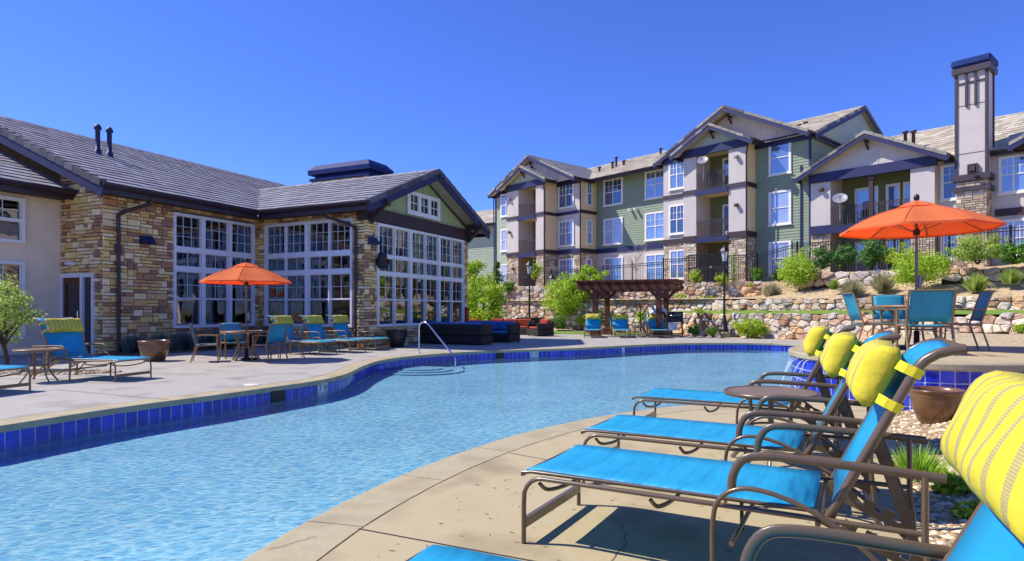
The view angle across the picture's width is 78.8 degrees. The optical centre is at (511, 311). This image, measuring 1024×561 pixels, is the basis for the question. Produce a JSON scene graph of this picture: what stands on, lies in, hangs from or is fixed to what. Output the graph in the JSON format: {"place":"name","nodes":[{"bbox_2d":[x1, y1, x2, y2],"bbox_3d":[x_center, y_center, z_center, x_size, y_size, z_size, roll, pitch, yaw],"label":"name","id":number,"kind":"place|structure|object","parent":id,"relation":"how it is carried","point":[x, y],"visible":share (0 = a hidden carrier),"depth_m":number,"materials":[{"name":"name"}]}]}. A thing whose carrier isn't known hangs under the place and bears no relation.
{"place":"outdoors","nodes":[
{"label":"outdoors","id":0,"kind":"place"},
{"bbox_2d":[0,350,787,459],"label":"pool wall","id":1,"kind":"structure","parent":0,"point":[89,437],"depth_m":9.30,"materials":[{"name":"tile"}]},
{"bbox_2d":[0,345,783,451],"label":"tile grout","id":2,"kind":"object","parent":1,"relation":"attached to","point":[292,392],"visible":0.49,"depth_m":10.16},
{"bbox_2d":[0,345,793,451],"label":"waterline tiles","id":3,"kind":"object","parent":1,"relation":"attached to","point":[42,432],"visible":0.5,"depth_m":9.46,"materials":[{"name":"tile"}]},
{"bbox_2d":[0,342,802,560],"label":"pool coping","id":4,"kind":"object","parent":1,"relation":"on","point":[333,528],"visible":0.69,"depth_m":5.59,"materials":[{"name":"concrete"}]},
{"bbox_2d":[0,353,790,560],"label":"pool floor","id":5,"kind":"structure","parent":0,"point":[214,550],"depth_m":6.66,"materials":[{"name":"paint"}]},
{"bbox_2d":[384,366,463,375],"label":"pool steps","id":6,"kind":"structure","parent":5,"relation":"on","point":[419,373],"depth_m":16.29,"materials":[{"name":"tile"}]},
{"bbox_2d":[0,349,790,560],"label":"water","id":7,"kind":"structure","parent":0,"point":[532,371],"depth_m":8.70,"materials":[{"name":"liquid"}]},
{"bbox_2d":[0,334,920,560],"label":"pool deck","id":8,"kind":"structure","parent":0,"point":[565,531],"depth_m":4.18,"materials":[{"name":"grey concrete"}]},
{"bbox_2d":[0,365,30,390],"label":"sun lounger","id":9,"kind":"object","parent":8,"relation":"on","point":[10,367],"visible":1,"depth_m":9.61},
{"bbox_2d":[0,273,47,364],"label":"tree","id":10,"kind":"object","parent":8,"relation":"on","point":[7,295],"visible":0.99,"depth_m":13.17,"materials":[{"name":"green plant"}]},
{"bbox_2d":[12,348,64,383],"bbox_3d":[-8.350,0.962,11.000,0.748,0.597,0.748,0,0,-20],"label":"side table","id":11,"kind":"object","parent":8,"relation":"on","point":[33,350],"visible":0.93,"depth_m":10.91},
{"bbox_2d":[32,317,151,381],"bbox_3d":[-7.778,0.686,11.560,1.966,1.137,0.862,0,0,16],"label":"sun lounger","id":12,"kind":"object","parent":8,"relation":"on","point":[63,332],"visible":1,"depth_m":11.57,"materials":[{"name":"fabric"}]},
{"bbox_2d":[137,340,170,361],"bbox_3d":[-8.953,0.990,15.594,0.749,0.520,0.749,0,0,0],"label":"plant pot","id":13,"kind":"object","parent":8,"relation":"on","point":[155,350],"visible":0.96,"depth_m":15.35,"materials":[{"name":"ceramic"}]},
{"bbox_2d":[96,345,283,355],"bbox_3d":[-10.068,1.250,20.100,1.440,0.040,5.700,0,0,25],"label":"planting bed","id":14,"kind":"object","parent":8,"relation":"on","point":[169,352],"visible":0.43,"depth_m":19.20,"materials":[{"name":"soil"}]},
{"bbox_2d":[119,333,142,352],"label":"lavender","id":15,"kind":"object","parent":14,"relation":"on","point":[129,345],"visible":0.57,"depth_m":18.30,"materials":[{"name":"green plant"}]},
{"bbox_2d":[169,328,198,349],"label":"lavender","id":16,"kind":"object","parent":14,"relation":"on","point":[183,341],"visible":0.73,"depth_m":19.79,"materials":[{"name":"green plant"}]},
{"bbox_2d":[219,323,248,358],"bbox_3d":[-7.432,0.784,16.660,0.614,0.940,0.675,0,0,-38],"label":"patio chair","id":17,"kind":"object","parent":8,"relation":"on","point":[228,327],"visible":0.78,"depth_m":16.77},
{"bbox_2d":[220,330,267,360],"bbox_3d":[-6.780,0.884,15.900,1.208,0.759,1.208,0,0,-30],"label":"patio table","id":18,"kind":"object","parent":8,"relation":"on","point":[235,333],"visible":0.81,"depth_m":15.69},
{"bbox_2d":[199,258,291,360],"bbox_3d":[-6.780,-0.052,15.900,2.035,2.605,2.035,0,0,9],"label":"patio umbrella","id":19,"kind":"object","parent":8,"relation":"on","point":[246,274],"visible":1,"depth_m":15.63,"materials":[{"name":"orange fabric"}]},
{"bbox_2d":[251,324,288,362],"bbox_3d":[-6.015,0.784,15.526,0.675,0.940,0.614,0,0,28],"label":"patio chair","id":20,"kind":"object","parent":8,"relation":"on","point":[277,332],"visible":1,"depth_m":15.41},
{"bbox_2d":[266,315,336,355],"bbox_3d":[-6.156,0.686,18.230,1.966,1.137,0.862,0,0,23],"label":"sun lounger","id":21,"kind":"object","parent":8,"relation":"on","point":[280,319],"visible":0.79,"depth_m":18.29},
{"bbox_2d":[299,315,365,352],"bbox_3d":[-5.516,0.686,19.131,1.966,1.137,0.862,0,0,23],"label":"sun lounger","id":22,"kind":"object","parent":8,"relation":"on","point":[315,329],"visible":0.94,"depth_m":19.20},
{"bbox_2d":[326,315,389,350],"bbox_3d":[-5.016,0.686,20.280,1.966,1.137,0.862,0,0,23],"label":"sun lounger","id":23,"kind":"object","parent":8,"relation":"on","point":[340,325],"visible":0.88,"depth_m":20.33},
{"bbox_2d":[386,330,407,347],"bbox_3d":[-4.000,0.950,21.600,0.749,0.600,0.749,0,0,0],"label":"plant pot","id":24,"kind":"object","parent":8,"relation":"on","point":[397,338],"visible":0.98,"depth_m":21.34,"materials":[{"name":"ceramic"}]},
{"bbox_2d":[420,322,492,344],"bbox_3d":[-2.126,0.830,23.724,2.750,0.840,0.870,0,0,28],"label":"wicker sofa","id":25,"kind":"object","parent":8,"relation":"on","point":[479,333],"visible":0.98,"depth_m":23.24,"materials":[{"name":"black wicker"}]},
{"bbox_2d":[467,321,519,342],"bbox_3d":[-1.008,0.830,25.490,2.600,0.840,0.870,0,0,28],"label":"wicker sofa","id":26,"kind":"object","parent":8,"relation":"on","point":[506,331],"visible":0.4,"depth_m":24.93,"materials":[{"name":"black wicker"}]},
{"bbox_2d":[527,319,553,336],"bbox_3d":[1.422,0.830,31.263,0.960,0.840,1.100,0,0,-28],"label":"wicker armchair","id":27,"kind":"object","parent":8,"relation":"on","point":[544,327],"visible":0.98,"depth_m":30.90,"materials":[{"name":"black wicker"}]},
{"bbox_2d":[584,313,601,337],"bbox_3d":[3.876,0.686,29.864,0.862,1.137,1.966,0,0,8],"label":"sun lounger","id":28,"kind":"object","parent":8,"relation":"on","point":[592,321],"visible":1,"depth_m":30.45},
{"bbox_2d":[611,313,630,337],"bbox_3d":[5.222,0.686,29.768,0.862,1.137,1.966,0,0,6],"label":"sun lounger","id":29,"kind":"object","parent":8,"relation":"on","point":[620,321],"visible":1,"depth_m":30.36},
{"bbox_2d":[573,279,685,336],"bbox_3d":[6.096,-0.115,31.759,5.000,2.770,4.400,0,0,21],"label":"pergola","id":30,"kind":"object","parent":8,"relation":"on","point":[598,288],"visible":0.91,"depth_m":30.72,"materials":[{"name":"wood"}]},
{"bbox_2d":[405,370,1023,560],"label":"sun lounger","id":31,"kind":"object","parent":8,"relation":"on","point":[982,444],"visible":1,"depth_m":1.33,"materials":[{"name":"fabric"}]},
{"bbox_2d":[581,330,900,525],"bbox_3d":[1.543,0.691,4.382,1.991,1.127,0.862,0,0,29],"label":"sun lounger","id":32,"kind":"object","parent":8,"relation":"on","point":[839,350],"visible":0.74,"depth_m":4.22,"materials":[{"name":"fabric"}]},
{"bbox_2d":[632,325,855,449],"bbox_3d":[2.253,0.691,6.142,1.991,1.127,0.862,0,0,29],"label":"sun lounger","id":33,"kind":"object","parent":8,"relation":"on","point":[816,338],"visible":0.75,"depth_m":5.89,"materials":[{"name":"fabric"}]},
{"bbox_2d":[521,337,969,560],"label":"sun lounger","id":34,"kind":"object","parent":8,"relation":"on","point":[882,376],"visible":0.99,"depth_m":2.98,"materials":[{"name":"fabric"}]},
{"bbox_2d":[724,385,820,465],"bbox_3d":[2.160,0.962,5.200,0.748,0.597,0.748,0,0,-20],"label":"side table","id":35,"kind":"object","parent":8,"relation":"on","point":[751,393],"visible":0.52,"depth_m":5.19,"materials":[{"name":"brown metal"}]},
{"bbox_2d":[791,357,987,409],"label":"terrace wall","id":36,"kind":"structure","parent":8,"relation":"on","point":[939,383],"depth_m":7.65,"materials":[{"name":"tile"}]},
{"bbox_2d":[788,345,1023,371],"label":"terrace coping","id":37,"kind":"object","parent":36,"relation":"on","point":[797,352],"visible":0.41,"depth_m":7.49,"materials":[{"name":"concrete"}]},
{"bbox_2d":[0,0,1023,309],"label":"sky","id":38,"kind":"structure","parent":0,"point":[276,91],"materials":[{"name":"blue"}]},
{"bbox_2d":[503,275,941,301],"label":"bank","id":39,"kind":"structure","parent":0,"point":[788,289],"depth_m":34.97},
{"bbox_2d":[513,280,1023,300],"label":"gravel slope","id":40,"kind":"structure","parent":0,"point":[1000,289],"depth_m":27.92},
{"bbox_2d":[540,272,601,317],"bbox_3d":[4.026,-0.782,40.743,4.438,3.627,3.563,0,0,0],"label":"round tree","id":41,"kind":"object","parent":40,"relation":"on","point":[567,293],"visible":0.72,"depth_m":39.92,"materials":[{"name":"green plant"}]},
{"bbox_2d":[574,264,609,298],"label":"tree","id":42,"kind":"object","parent":40,"relation":"on","point":[593,272],"visible":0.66,"depth_m":40.05,"materials":[{"name":"green plant"}]},
{"bbox_2d":[492,281,762,301],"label":"rock wall","id":43,"kind":"structure","parent":40,"relation":"on","point":[536,292],"depth_m":37.34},
{"bbox_2d":[774,246,820,289],"bbox_3d":[14.417,-2.167,31.438,2.128,2.200,2.212,0,0,0],"label":"shrub","id":44,"kind":"object","parent":40,"relation":"on","point":[791,270],"visible":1,"depth_m":31.17,"materials":[{"name":"green plant"}]},
{"bbox_2d":[793,269,898,288],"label":"rock wall","id":45,"kind":"structure","parent":40,"relation":"on","point":[824,279],"depth_m":30.12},
{"bbox_2d":[809,243,835,268],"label":"shrub","id":46,"kind":"object","parent":45,"relation":"on","point":[823,253],"visible":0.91,"depth_m":31.01,"materials":[{"name":"green plant"}]},
{"bbox_2d":[828,242,857,268],"bbox_3d":[16.258,-2.719,30.598,1.253,1.343,1.221,0,0,0],"label":"shrub","id":47,"kind":"object","parent":45,"relation":"on","point":[848,257],"visible":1,"depth_m":30.52,"materials":[{"name":"green plant"}]},
{"bbox_2d":[851,239,888,269],"bbox_3d":[17.177,-2.790,29.719,1.662,1.593,1.601,0,0,0],"label":"shrub","id":48,"kind":"object","parent":45,"relation":"on","point":[873,251],"visible":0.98,"depth_m":29.51,"materials":[{"name":"green plant"}]},
{"bbox_2d":[833,278,869,297],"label":"bunch shrub","id":49,"kind":"object","parent":40,"relation":"on","point":[854,288],"visible":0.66,"depth_m":28.34,"materials":[{"name":"grey plant"}]},
{"bbox_2d":[865,270,900,291],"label":"bunch shrub","id":50,"kind":"object","parent":40,"relation":"on","point":[879,283],"visible":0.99,"depth_m":27.84,"materials":[{"name":"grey plant"}]},
{"bbox_2d":[885,241,954,288],"bbox_3d":[17.320,-1.950,26.527,2.595,2.048,2.335,0,0,0],"label":"shrub","id":51,"kind":"object","parent":40,"relation":"on","point":[928,265],"visible":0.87,"depth_m":26.24,"materials":[{"name":"green plant"}]},
{"bbox_2d":[961,271,991,291],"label":"bunch shrub","id":52,"kind":"object","parent":40,"relation":"on","point":[976,284],"visible":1,"depth_m":24.89,"materials":[{"name":"green plant"}]},
{"bbox_2d":[941,266,1023,284],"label":"rock wall","id":53,"kind":"structure","parent":40,"relation":"on","point":[956,275],"depth_m":26.27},
{"bbox_2d":[945,233,1010,264],"bbox_3d":[19.158,-2.616,25.497,2.181,1.432,2.014,0,0,12],"label":"shrub","id":54,"kind":"object","parent":53,"relation":"on","point":[970,249],"visible":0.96,"depth_m":25.20,"materials":[{"name":"green plant"}]},
{"bbox_2d":[996,267,1023,283],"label":"bunch shrub","id":55,"kind":"object","parent":40,"relation":"on","point":[1013,276],"visible":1,"depth_m":24.28,"materials":[{"name":"green plant"}]},
{"bbox_2d":[554,328,1023,522],"bbox_3d":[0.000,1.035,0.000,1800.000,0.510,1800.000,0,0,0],"label":"ground","id":56,"kind":"structure","parent":0,"point":[964,338],"depth_m":19.09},
{"bbox_2d":[0,116,490,355],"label":"clubhouse","id":57,"kind":"structure","parent":56,"relation":"on","point":[108,243],"depth_m":21.29,"materials":[{"name":"stone"}]},
{"bbox_2d":[0,195,24,243],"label":"window","id":58,"kind":"structure","parent":57,"relation":"in","point":[11,211],"depth_m":17.77,"materials":[{"name":"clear glass"}]},
{"bbox_2d":[0,260,24,337],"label":"window","id":59,"kind":"structure","parent":57,"relation":"in","point":[10,267],"depth_m":17.84,"materials":[{"name":"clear glass"}]},
{"bbox_2d":[60,273,95,353],"bbox_3d":[-12.959,0.177,18.586,1.628,2.596,0.148,0,0,25],"label":"door","id":60,"kind":"structure","parent":57,"relation":"in","point":[77,291],"depth_m":18.47,"materials":[{"name":"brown wood"}]},
{"bbox_2d":[172,212,203,327],"bbox_3d":[-10.682,-1.316,20.528,0.153,3.741,1.081,0,0,25],"label":"window","id":61,"kind":"structure","parent":57,"relation":"in","point":[188,233],"depth_m":20.58,"materials":[{"name":"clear glass"}]},
{"bbox_2d":[204,217,230,327],"bbox_3d":[-10.222,-1.316,21.509,0.153,3.741,1.081,0,0,25],"label":"window","id":62,"kind":"structure","parent":57,"relation":"in","point":[217,234],"depth_m":21.58,"materials":[{"name":"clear glass"}]},
{"bbox_2d":[231,221,254,325],"bbox_3d":[-9.761,-1.316,22.487,0.153,3.741,1.081,0,0,25],"label":"window","id":63,"kind":"structure","parent":57,"relation":"in","point":[242,237],"depth_m":22.55,"materials":[{"name":"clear glass"}]},
{"bbox_2d":[264,221,305,326],"bbox_3d":[-8.190,-1.316,22.625,2.028,3.741,0.153,0,0,25],"label":"window","id":64,"kind":"structure","parent":57,"relation":"in","point":[281,244],"depth_m":22.61,"materials":[{"name":"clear glass"}]},
{"bbox_2d":[306,218,353,326],"bbox_3d":[-6.353,-1.316,21.761,2.028,3.741,0.153,0,0,25],"label":"window","id":65,"kind":"structure","parent":57,"relation":"in","point":[325,241],"depth_m":21.76,"materials":[{"name":"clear glass"}]},
{"bbox_2d":[375,223,410,326],"bbox_3d":[-4.283,-1.257,22.545,0.153,3.623,2.013,0,0,25],"label":"window","id":66,"kind":"structure","parent":57,"relation":"in","point":[395,243],"depth_m":22.52,"materials":[{"name":"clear glass"}]},
{"bbox_2d":[407,191,439,220],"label":"window","id":67,"kind":"structure","parent":57,"relation":"in","point":[418,204],"depth_m":24.27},
{"bbox_2d":[411,230,439,325],"bbox_3d":[-3.425,-1.257,24.366,0.153,3.623,2.013,0,0,25],"label":"window","id":68,"kind":"structure","parent":57,"relation":"in","point":[425,249],"depth_m":24.34,"materials":[{"name":"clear glass"}]},
{"bbox_2d":[440,236,463,322],"bbox_3d":[-2.568,-1.257,26.190,0.153,3.623,2.013,0,0,25],"label":"window","id":69,"kind":"structure","parent":57,"relation":"in","point":[451,251],"depth_m":26.16,"materials":[{"name":"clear glass"}]},
{"bbox_2d":[467,259,487,303],"bbox_3d":[-2.675,-1.081,39.054,2.342,4.695,2.229,0,0,-40],"label":"leafy tree","id":70,"kind":"object","parent":56,"relation":"on","point":[473,267],"visible":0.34,"depth_m":38.55,"materials":[{"name":"green plant"}]},
{"bbox_2d":[467,209,494,306],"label":"neighbouring building","id":71,"kind":"structure","parent":56,"relation":"on","point":[481,248],"depth_m":57.66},
{"bbox_2d":[467,272,509,320],"bbox_3d":[-1.691,-0.296,35.422,3.128,3.789,3.305,0,0,-30],"label":"leafy tree","id":72,"kind":"object","parent":56,"relation":"on","point":[488,294],"visible":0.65,"depth_m":35.10,"materials":[{"name":"green plant"}]},
{"bbox_2d":[487,297,726,332],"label":"rock wall","id":73,"kind":"structure","parent":56,"relation":"on","point":[518,308],"depth_m":38.71,"materials":[{"name":"stone"}]},
{"bbox_2d":[718,332,730,336],"bbox_3d":[10.425,1.190,30.600,0.600,0.340,0.600,0,0,0],"label":"lamp footing","id":74,"kind":"object","parent":56,"relation":"on","point":[724,334],"visible":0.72,"depth_m":30.36,"materials":[{"name":"concrete"}]},
{"bbox_2d":[720,245,728,331],"bbox_3d":[10.425,-1.110,30.600,0.500,4.280,0.440,0,0,-15],"label":"lamp post","id":75,"kind":"object","parent":74,"relation":"on","point":[724,250],"visible":1,"depth_m":30.52,"materials":[{"name":"black metal"}]},
{"bbox_2d":[729,316,769,337],"bbox_3d":[11.136,0.767,29.223,1.808,1.159,1.540,0,0,19],"label":"shrub","id":76,"kind":"object","parent":56,"relation":"on","point":[756,327],"visible":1,"depth_m":28.94,"materials":[{"name":"green plant"}]},
{"bbox_2d":[673,311,1023,339],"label":"rock wall","id":77,"kind":"structure","parent":56,"relation":"on","point":[797,326],"depth_m":27.49,"materials":[{"name":"stone"}]},
{"bbox_2d":[791,356,1022,410],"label":"terrace tiles","id":78,"kind":"object","parent":56,"relation":"on","point":[947,377],"visible":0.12,"depth_m":7.63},
{"bbox_2d":[820,344,1023,361],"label":"terrace deck","id":79,"kind":"structure","parent":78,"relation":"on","point":[1006,353],"depth_m":9.04,"materials":[{"name":"concrete"}]},
{"bbox_2d":[841,292,895,340],"bbox_3d":[5.930,0.162,10.361,0.675,0.940,0.614,0,0,12],"label":"patio chair","id":80,"kind":"object","parent":79,"relation":"on","point":[854,310],"visible":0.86,"depth_m":10.31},
{"bbox_2d":[870,295,918,344],"bbox_3d":[7.013,0.162,11.450,0.614,0.940,0.675,0,0,15],"label":"patio chair","id":81,"kind":"object","parent":79,"relation":"on","point":[887,300],"visible":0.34,"depth_m":11.69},
{"bbox_2d":[873,305,962,344],"bbox_3d":[6.720,0.272,10.350,1.248,0.740,1.248,0,0,-30],"label":"patio table","id":82,"kind":"object","parent":79,"relation":"on","point":[922,330],"visible":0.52,"depth_m":10.26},
{"bbox_2d":[839,194,1005,348],"bbox_3d":[6.720,-0.659,10.350,2.165,2.575,2.165,0,0,18],"label":"patio umbrella","id":83,"kind":"object","parent":79,"relation":"on","point":[916,218],"visible":0.96,"depth_m":10.27,"materials":[{"name":"orange fabric"}]},
{"bbox_2d":[895,289,956,355],"bbox_3d":[6.034,0.162,9.101,0.614,0.940,0.675,0,0,18],"label":"patio chair","id":84,"kind":"object","parent":79,"relation":"on","point":[931,305],"visible":0.96,"depth_m":8.88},
{"bbox_2d":[936,291,993,350],"bbox_3d":[7.328,0.162,10.131,0.675,0.940,0.614,0,0,22],"label":"patio chair","id":85,"kind":"object","parent":79,"relation":"on","point":[979,310],"visible":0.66,"depth_m":9.93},
{"bbox_2d":[891,409,979,560],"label":"gravel stones","id":86,"kind":"object","parent":56,"relation":"on","point":[945,529],"visible":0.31,"depth_m":4.18,"materials":[{"name":"gravel"}]},
{"bbox_2d":[874,441,958,480],"bbox_3d":[3.046,1.129,4.710,0.542,0.338,0.500,0,0,0],"label":"grass clump","id":87,"kind":"object","parent":86,"relation":"on","point":[921,462],"visible":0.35,"depth_m":4.67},
{"bbox_2d":[909,386,965,423],"bbox_3d":[4.599,1.025,6.750,0.541,0.370,0.541,0,0,0],"label":"plant pot","id":88,"kind":"object","parent":86,"relation":"on","point":[933,404],"visible":0.79,"depth_m":6.59,"materials":[{"name":"ceramic"}]},
{"bbox_2d":[923,467,972,496],"bbox_3d":[2.991,1.186,4.231,0.323,0.222,0.320,0,0,-20],"label":"ground cover","id":89,"kind":"object","parent":56,"relation":"on","point":[956,484],"visible":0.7,"depth_m":4.18,"materials":[{"name":"green plant"}]},
{"bbox_2d":[951,498,980,519],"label":"ground cover","id":90,"kind":"object","parent":56,"relation":"on","point":[962,512],"visible":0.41,"depth_m":3.74,"materials":[{"name":"green plant"}]},
{"bbox_2d":[669,310,1023,313],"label":"grass terrace","id":91,"kind":"structure","parent":0,"point":[846,311],"depth_m":28.65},
{"bbox_2d":[712,295,1023,316],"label":"rock wall","id":92,"kind":"structure","parent":91,"relation":"on","point":[1015,302],"depth_m":29.14,"materials":[{"name":"stone"}]},
{"bbox_2d":[772,264,1023,281],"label":"ground","id":93,"kind":"structure","parent":0,"point":[1004,266],"depth_m":28.63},
{"bbox_2d":[488,262,663,286],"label":"iron fence","id":94,"kind":"object","parent":93,"relation":"on","point":[556,272],"visible":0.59,"depth_m":44.06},
{"bbox_2d":[663,252,757,282],"bbox_3d":[11.765,-2.525,37.327,5.869,1.750,0.281,0,0,40],"label":"iron fence","id":95,"kind":"object","parent":93,"relation":"on","point":[708,256],"visible":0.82,"depth_m":37.27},
{"bbox_2d":[688,253,713,281],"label":"iron gate","id":96,"kind":"structure","parent":95,"relation":"attached to","point":[711,267],"depth_m":37.43,"materials":[{"name":"grey metal"}]},
{"bbox_2d":[487,53,1023,300],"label":"apartment building","id":97,"kind":"structure","parent":93,"relation":"on","point":[786,184],"depth_m":37.38,"materials":[{"name":"green"}]},
{"bbox_2d":[557,219,573,247],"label":"window","id":98,"kind":"structure","parent":97,"relation":"in","point":[565,228],"depth_m":48.25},
{"bbox_2d":[557,184,573,209],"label":"window","id":99,"kind":"structure","parent":97,"relation":"in","point":[565,193],"depth_m":48.25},
{"bbox_2d":[603,217,622,245],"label":"window","id":100,"kind":"structure","parent":97,"relation":"in","point":[612,227],"depth_m":47.02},
{"bbox_2d":[603,177,622,206],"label":"window","id":101,"kind":"structure","parent":97,"relation":"in","point":[612,188],"depth_m":47.02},
{"bbox_2d":[604,256,622,279],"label":"window","id":102,"kind":"structure","parent":97,"relation":"in","point":[611,262],"depth_m":47.02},
{"bbox_2d":[644,211,662,241],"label":"window","id":103,"kind":"structure","parent":97,"relation":"in","point":[653,220],"depth_m":44.23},
{"bbox_2d":[644,169,662,200],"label":"window","id":104,"kind":"structure","parent":97,"relation":"in","point":[653,179],"depth_m":44.23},
{"bbox_2d":[645,253,664,278],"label":"window","id":105,"kind":"structure","parent":97,"relation":"in","point":[658,257],"depth_m":44.32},
{"bbox_2d":[668,203,683,235],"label":"window","id":106,"kind":"structure","parent":97,"relation":"in","point":[675,212],"depth_m":40.99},
{"bbox_2d":[668,161,683,190],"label":"window","id":107,"kind":"structure","parent":97,"relation":"in","point":[676,170],"depth_m":40.99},
{"bbox_2d":[669,249,683,279],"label":"window","id":108,"kind":"structure","parent":97,"relation":"in","point":[677,266],"depth_m":41.06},
{"bbox_2d":[767,240,791,276],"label":"window","id":109,"kind":"structure","parent":97,"relation":"in","point":[778,244],"depth_m":36.72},
{"bbox_2d":[767,189,791,226],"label":"window","id":110,"kind":"structure","parent":97,"relation":"in","point":[779,202],"depth_m":36.54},
{"bbox_2d":[767,143,791,176],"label":"window","id":111,"kind":"structure","parent":97,"relation":"in","point":[779,156],"depth_m":36.54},
{"bbox_2d":[855,186,878,223],"bbox_3d":[19.642,-5.745,34.527,0.060,2.230,1.200,0,0,-41],"label":"balcony door","id":112,"kind":"structure","parent":97,"relation":"in","point":[861,194],"depth_m":34.64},
{"bbox_2d":[939,164,956,201],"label":"window","id":113,"kind":"structure","parent":97,"relation":"in","point":[946,171],"depth_m":30.75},
{"bbox_2d":[997,218,1023,258],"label":"window","id":114,"kind":"structure","parent":97,"relation":"in","point":[1014,222],"depth_m":28.79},
{"bbox_2d":[997,154,1023,195],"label":"window","id":115,"kind":"structure","parent":97,"relation":"in","point":[1010,168],"depth_m":28.88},
{"bbox_2d":[796,224,1023,269],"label":"iron fence","id":116,"kind":"object","parent":93,"relation":"on","point":[1010,227],"visible":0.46,"depth_m":29.66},
{"bbox_2d":[998,240,1023,264],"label":"juniper","id":117,"kind":"object","parent":93,"relation":"on","point":[1010,256],"visible":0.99,"depth_m":24.39,"materials":[{"name":"green plant"}]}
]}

